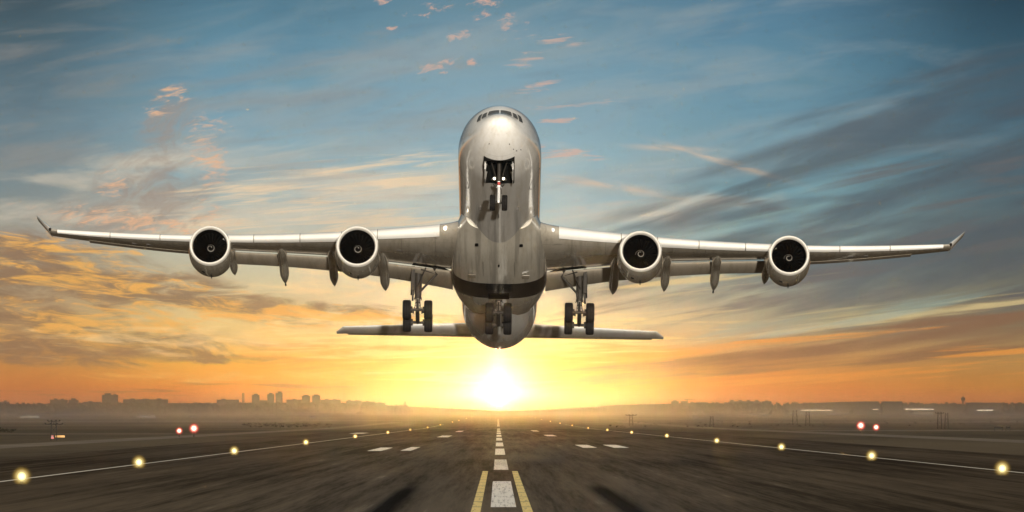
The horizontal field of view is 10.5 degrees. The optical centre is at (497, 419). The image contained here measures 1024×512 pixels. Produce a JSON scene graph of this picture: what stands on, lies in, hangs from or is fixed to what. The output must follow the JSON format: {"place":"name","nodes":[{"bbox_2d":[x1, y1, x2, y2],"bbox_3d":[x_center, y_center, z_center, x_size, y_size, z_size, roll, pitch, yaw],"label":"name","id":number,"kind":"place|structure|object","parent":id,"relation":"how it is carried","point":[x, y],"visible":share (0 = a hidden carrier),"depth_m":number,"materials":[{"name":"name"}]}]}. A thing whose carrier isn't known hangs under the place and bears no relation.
{"place":"outdoors","nodes":[
{"label":"outdoors","id":0,"kind":"place"},
{"bbox_2d":[137,415,154,417],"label":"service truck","id":1,"kind":"object","parent":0,"point":[146,416],"visible":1,"depth_m":4999.00,"materials":[{"name":"white metal"}]},
{"bbox_2d":[0,421,298,421],"bbox_3d":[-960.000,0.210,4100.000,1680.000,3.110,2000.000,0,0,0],"label":"apron","id":2,"kind":"object","parent":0,"point":[153,421],"visible":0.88,"depth_m":3364.62,"materials":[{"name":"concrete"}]},
{"bbox_2d":[19,416,39,417],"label":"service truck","id":3,"kind":"object","parent":2,"relation":"on","point":[29,417],"visible":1,"depth_m":4699.00,"materials":[{"name":"white metal"}]},
{"bbox_2d":[37,105,964,348],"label":"passenger airplane","id":4,"kind":"object","parent":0,"point":[498,248],"visible":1,"depth_m":397.70,"materials":[{"name":"white paint"}]},
{"bbox_2d":[0,414,1023,458],"bbox_3d":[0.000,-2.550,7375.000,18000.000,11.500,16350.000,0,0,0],"label":"ground","id":5,"kind":"structure","parent":0,"point":[30,432],"depth_m":2053.78,"materials":[{"name":"brown plant"}]},
{"bbox_2d":[45,420,62,439],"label":"lattice mast","id":6,"kind":"object","parent":5,"relation":"on","point":[51,424],"visible":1,"depth_m":843.99,"materials":[{"name":"grey metal"}]},
{"bbox_2d":[123,398,167,405],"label":"apartment block","id":7,"kind":"structure","parent":5,"relation":"on","point":[151,401],"depth_m":8890.00,"materials":[{"name":"grey concrete"}]},
{"bbox_2d":[0,422,399,447],"bbox_3d":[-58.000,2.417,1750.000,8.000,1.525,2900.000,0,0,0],"label":"taxiway","id":8,"kind":"structure","parent":5,"relation":"on","point":[78,442],"depth_m":917.46,"materials":[{"name":"grey asphalt"}]},
{"bbox_2d":[287,399,301,404],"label":"apartment block","id":9,"kind":"structure","parent":5,"relation":"on","point":[293,401],"depth_m":8891.00,"materials":[{"name":"grey concrete"}]},
{"bbox_2d":[320,399,340,404],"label":"apartment block","id":10,"kind":"structure","parent":5,"relation":"on","point":[333,401],"depth_m":8891.00,"materials":[{"name":"grey concrete"}]},
{"bbox_2d":[346,400,361,405],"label":"apartment block","id":11,"kind":"structure","parent":5,"relation":"on","point":[354,402],"depth_m":8891.00,"materials":[{"name":"concrete"}]},
{"bbox_2d":[0,418,1023,511],"bbox_3d":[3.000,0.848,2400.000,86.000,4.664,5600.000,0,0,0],"label":"runway","id":12,"kind":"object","parent":5,"relation":"on","point":[562,471],"visible":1,"depth_m":320.19,"materials":[{"name":"grey asphalt"}]},
{"bbox_2d":[17,471,26,483],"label":"runway edge light","id":13,"kind":"object","parent":12,"relation":"on","point":[21,475],"visible":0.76,"depth_m":271.57,"materials":[{"name":"metal"}]},
{"bbox_2d":[135,459,142,467],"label":"runway edge light","id":14,"kind":"object","parent":12,"relation":"on","point":[138,462],"visible":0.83,"depth_m":360.36,"materials":[{"name":"metal"}]},
{"bbox_2d":[0,424,443,481],"bbox_3d":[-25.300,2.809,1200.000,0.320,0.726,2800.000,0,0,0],"label":"runway edge line","id":15,"kind":"object","parent":12,"relation":"on","point":[168,460],"visible":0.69,"depth_m":403.30,"materials":[{"name":"white paint"}]},
{"bbox_2d":[471,471,487,511],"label":"runway guide line","id":16,"kind":"object","parent":12,"relation":"on","point":[477,503],"visible":1,"depth_m":234.55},
{"bbox_2d":[349,430,627,450],"bbox_3d":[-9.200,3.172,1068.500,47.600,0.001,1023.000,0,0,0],"label":"runway touchdown marking","id":17,"kind":"object","parent":12,"relation":"on","point":[583,446],"visible":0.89,"depth_m":624.10,"materials":[{"name":"white paint"}]},
{"bbox_2d":[491,422,515,506],"bbox_3d":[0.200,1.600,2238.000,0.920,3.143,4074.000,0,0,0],"label":"runway centreline","id":18,"kind":"object","parent":12,"relation":"on","point":[502,494],"visible":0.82,"depth_m":251.24,"materials":[{"name":"white paint"}]},
{"bbox_2d":[512,471,532,511],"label":"runway guide line","id":19,"kind":"object","parent":12,"relation":"on","point":[525,503],"visible":1,"depth_m":234.55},
{"bbox_2d":[570,425,1022,472],"bbox_3d":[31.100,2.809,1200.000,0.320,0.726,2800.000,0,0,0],"label":"runway edge line","id":20,"kind":"object","parent":12,"relation":"on","point":[845,454],"visible":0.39,"depth_m":473.51,"materials":[{"name":"white paint"}]},
{"bbox_2d":[869,453,874,460],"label":"runway edge light","id":21,"kind":"object","parent":12,"relation":"on","point":[871,456],"visible":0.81,"depth_m":425.63,"materials":[{"name":"metal"}]},
{"bbox_2d":[998,464,1006,474],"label":"runway edge light","id":22,"kind":"object","parent":12,"relation":"on","point":[1002,468],"visible":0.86,"depth_m":315.29,"materials":[{"name":"metal"}]},
{"bbox_2d":[0,402,1023,413],"bbox_3d":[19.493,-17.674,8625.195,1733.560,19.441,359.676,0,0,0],"label":"tree belt","id":23,"kind":"object","parent":5,"relation":"on","point":[371,407],"visible":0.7,"depth_m":8505.77,"materials":[{"name":"brown plant"}]},
{"bbox_2d":[729,400,759,404],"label":"apartment block","id":24,"kind":"structure","parent":5,"relation":"on","point":[745,402],"depth_m":8891.00,"materials":[{"name":"concrete"}]},
{"bbox_2d":[613,421,1023,442],"bbox_3d":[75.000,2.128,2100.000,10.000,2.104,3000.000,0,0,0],"label":"taxiway","id":25,"kind":"structure","parent":5,"relation":"on","point":[967,439],"depth_m":1157.33,"materials":[{"name":"grey asphalt"}]},
{"bbox_2d":[784,401,878,414],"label":"terminal building","id":26,"kind":"structure","parent":5,"relation":"on","point":[867,408],"depth_m":7885.00,"materials":[{"name":"beige"}]},
{"bbox_2d":[801,410,832,410],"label":"lit window","id":27,"kind":"structure","parent":26,"relation":"in","point":[801,410],"depth_m":7884.20,"materials":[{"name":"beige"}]},
{"bbox_2d":[720,416,1023,422],"bbox_3d":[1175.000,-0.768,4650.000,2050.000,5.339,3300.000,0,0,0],"label":"apron","id":28,"kind":"object","parent":5,"relation":"on","point":[908,417],"visible":0.81,"depth_m":5251.95,"materials":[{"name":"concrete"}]},
{"bbox_2d":[784,408,811,416],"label":"parked airliner","id":29,"kind":"object","parent":28,"relation":"on","point":[798,413],"visible":0.94,"depth_m":5598.79,"materials":[{"name":"grey metal"}]},
{"bbox_2d":[826,408,853,416],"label":"parked airliner","id":30,"kind":"object","parent":28,"relation":"on","point":[840,414],"visible":1,"depth_m":5598.90,"materials":[{"name":"grey metal"}]},
{"bbox_2d":[909,409,932,416],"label":"parked airliner","id":31,"kind":"object","parent":28,"relation":"on","point":[913,413],"visible":1,"depth_m":5898.46,"materials":[{"name":"white metal"}]},
{"bbox_2d":[881,401,902,414],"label":"terminal hall","id":32,"kind":"structure","parent":5,"relation":"on","point":[891,407],"depth_m":7885.00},
{"bbox_2d":[903,404,960,414],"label":"terminal wing","id":33,"kind":"structure","parent":5,"relation":"on","point":[952,409],"depth_m":7985.00,"materials":[{"name":"grey concrete"}]},
{"bbox_2d":[935,412,943,428],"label":"lattice mast","id":34,"kind":"object","parent":5,"relation":"on","point":[938,419],"visible":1,"depth_m":1849.86,"materials":[{"name":"grey metal"}]},
{"bbox_2d":[966,403,1000,414],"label":"hangar","id":35,"kind":"structure","parent":5,"relation":"on","point":[983,408],"depth_m":7885.00,"materials":[{"name":"beige"}]},
{"bbox_2d":[0,419,1023,431],"bbox_3d":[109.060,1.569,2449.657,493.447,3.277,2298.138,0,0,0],"label":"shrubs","id":36,"kind":"object","parent":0,"point":[11,430],"visible":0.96,"depth_m":2317.69,"materials":[{"name":"green plant"}]},
{"bbox_2d":[0,0,1023,410],"label":"sky","id":37,"kind":"structure","parent":0,"point":[815,122],"materials":[{"name":"blue"}]},
{"bbox_2d":[2,402,1023,413],"bbox_3d":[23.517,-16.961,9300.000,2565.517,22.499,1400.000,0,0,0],"label":"hills","id":38,"kind":"structure","parent":0,"point":[642,409],"depth_m":8867.05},
{"bbox_2d":[50,398,67,403],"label":"apartment block","id":39,"kind":"structure","parent":38,"relation":"on","point":[62,401],"depth_m":8891.00,"materials":[{"name":"grey concrete"}]},
{"bbox_2d":[69,398,78,403],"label":"apartment block","id":40,"kind":"structure","parent":38,"relation":"on","point":[72,400],"depth_m":8791.00,"materials":[{"name":"grey concrete"}]},
{"bbox_2d":[102,393,117,404],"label":"tower block","id":41,"kind":"structure","parent":38,"relation":"on","point":[109,397],"depth_m":8891.00,"materials":[{"name":"grey concrete"}]},
{"bbox_2d":[217,399,238,405],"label":"apartment block","id":42,"kind":"structure","parent":38,"relation":"on","point":[222,402],"depth_m":8891.00,"materials":[{"name":"concrete"}]},
{"bbox_2d":[252,394,258,404],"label":"tower block","id":43,"kind":"structure","parent":38,"relation":"on","point":[255,398],"depth_m":8891.00,"materials":[{"name":"grey concrete"}]},
{"bbox_2d":[267,393,273,403],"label":"tower block","id":44,"kind":"structure","parent":38,"relation":"on","point":[270,397],"depth_m":8891.00,"materials":[{"name":"grey concrete"}]},
{"bbox_2d":[276,391,281,403],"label":"tower block","id":45,"kind":"structure","parent":38,"relation":"on","point":[279,396],"depth_m":8891.00,"materials":[{"name":"grey concrete"}]},
{"bbox_2d":[302,395,309,402],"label":"tower block","id":46,"kind":"structure","parent":38,"relation":"on","point":[305,398],"depth_m":8841.00,"materials":[{"name":"grey concrete"}]},
{"bbox_2d":[312,395,319,406],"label":"tower block","id":47,"kind":"structure","parent":38,"relation":"on","point":[315,398],"depth_m":8841.00,"materials":[{"name":"grey concrete"}]},
{"bbox_2d":[671,400,678,408],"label":"tower block","id":48,"kind":"structure","parent":38,"relation":"on","point":[674,404],"depth_m":8891.00,"materials":[{"name":"concrete"}]},
{"bbox_2d":[681,401,686,408],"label":"tower block","id":49,"kind":"structure","parent":38,"relation":"on","point":[683,404],"depth_m":8891.00,"materials":[{"name":"brown concrete"}]},
{"bbox_2d":[797,430,1023,430],"bbox_3d":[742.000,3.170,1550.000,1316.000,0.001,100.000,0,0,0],"label":"taxiway","id":50,"kind":"structure","parent":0,"point":[910,430],"depth_m":1562.10,"materials":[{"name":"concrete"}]},
{"bbox_2d":[961,397,964,414],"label":"control tower","id":51,"kind":"structure","parent":0,"point":[962,399],"depth_m":7799.10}
]}

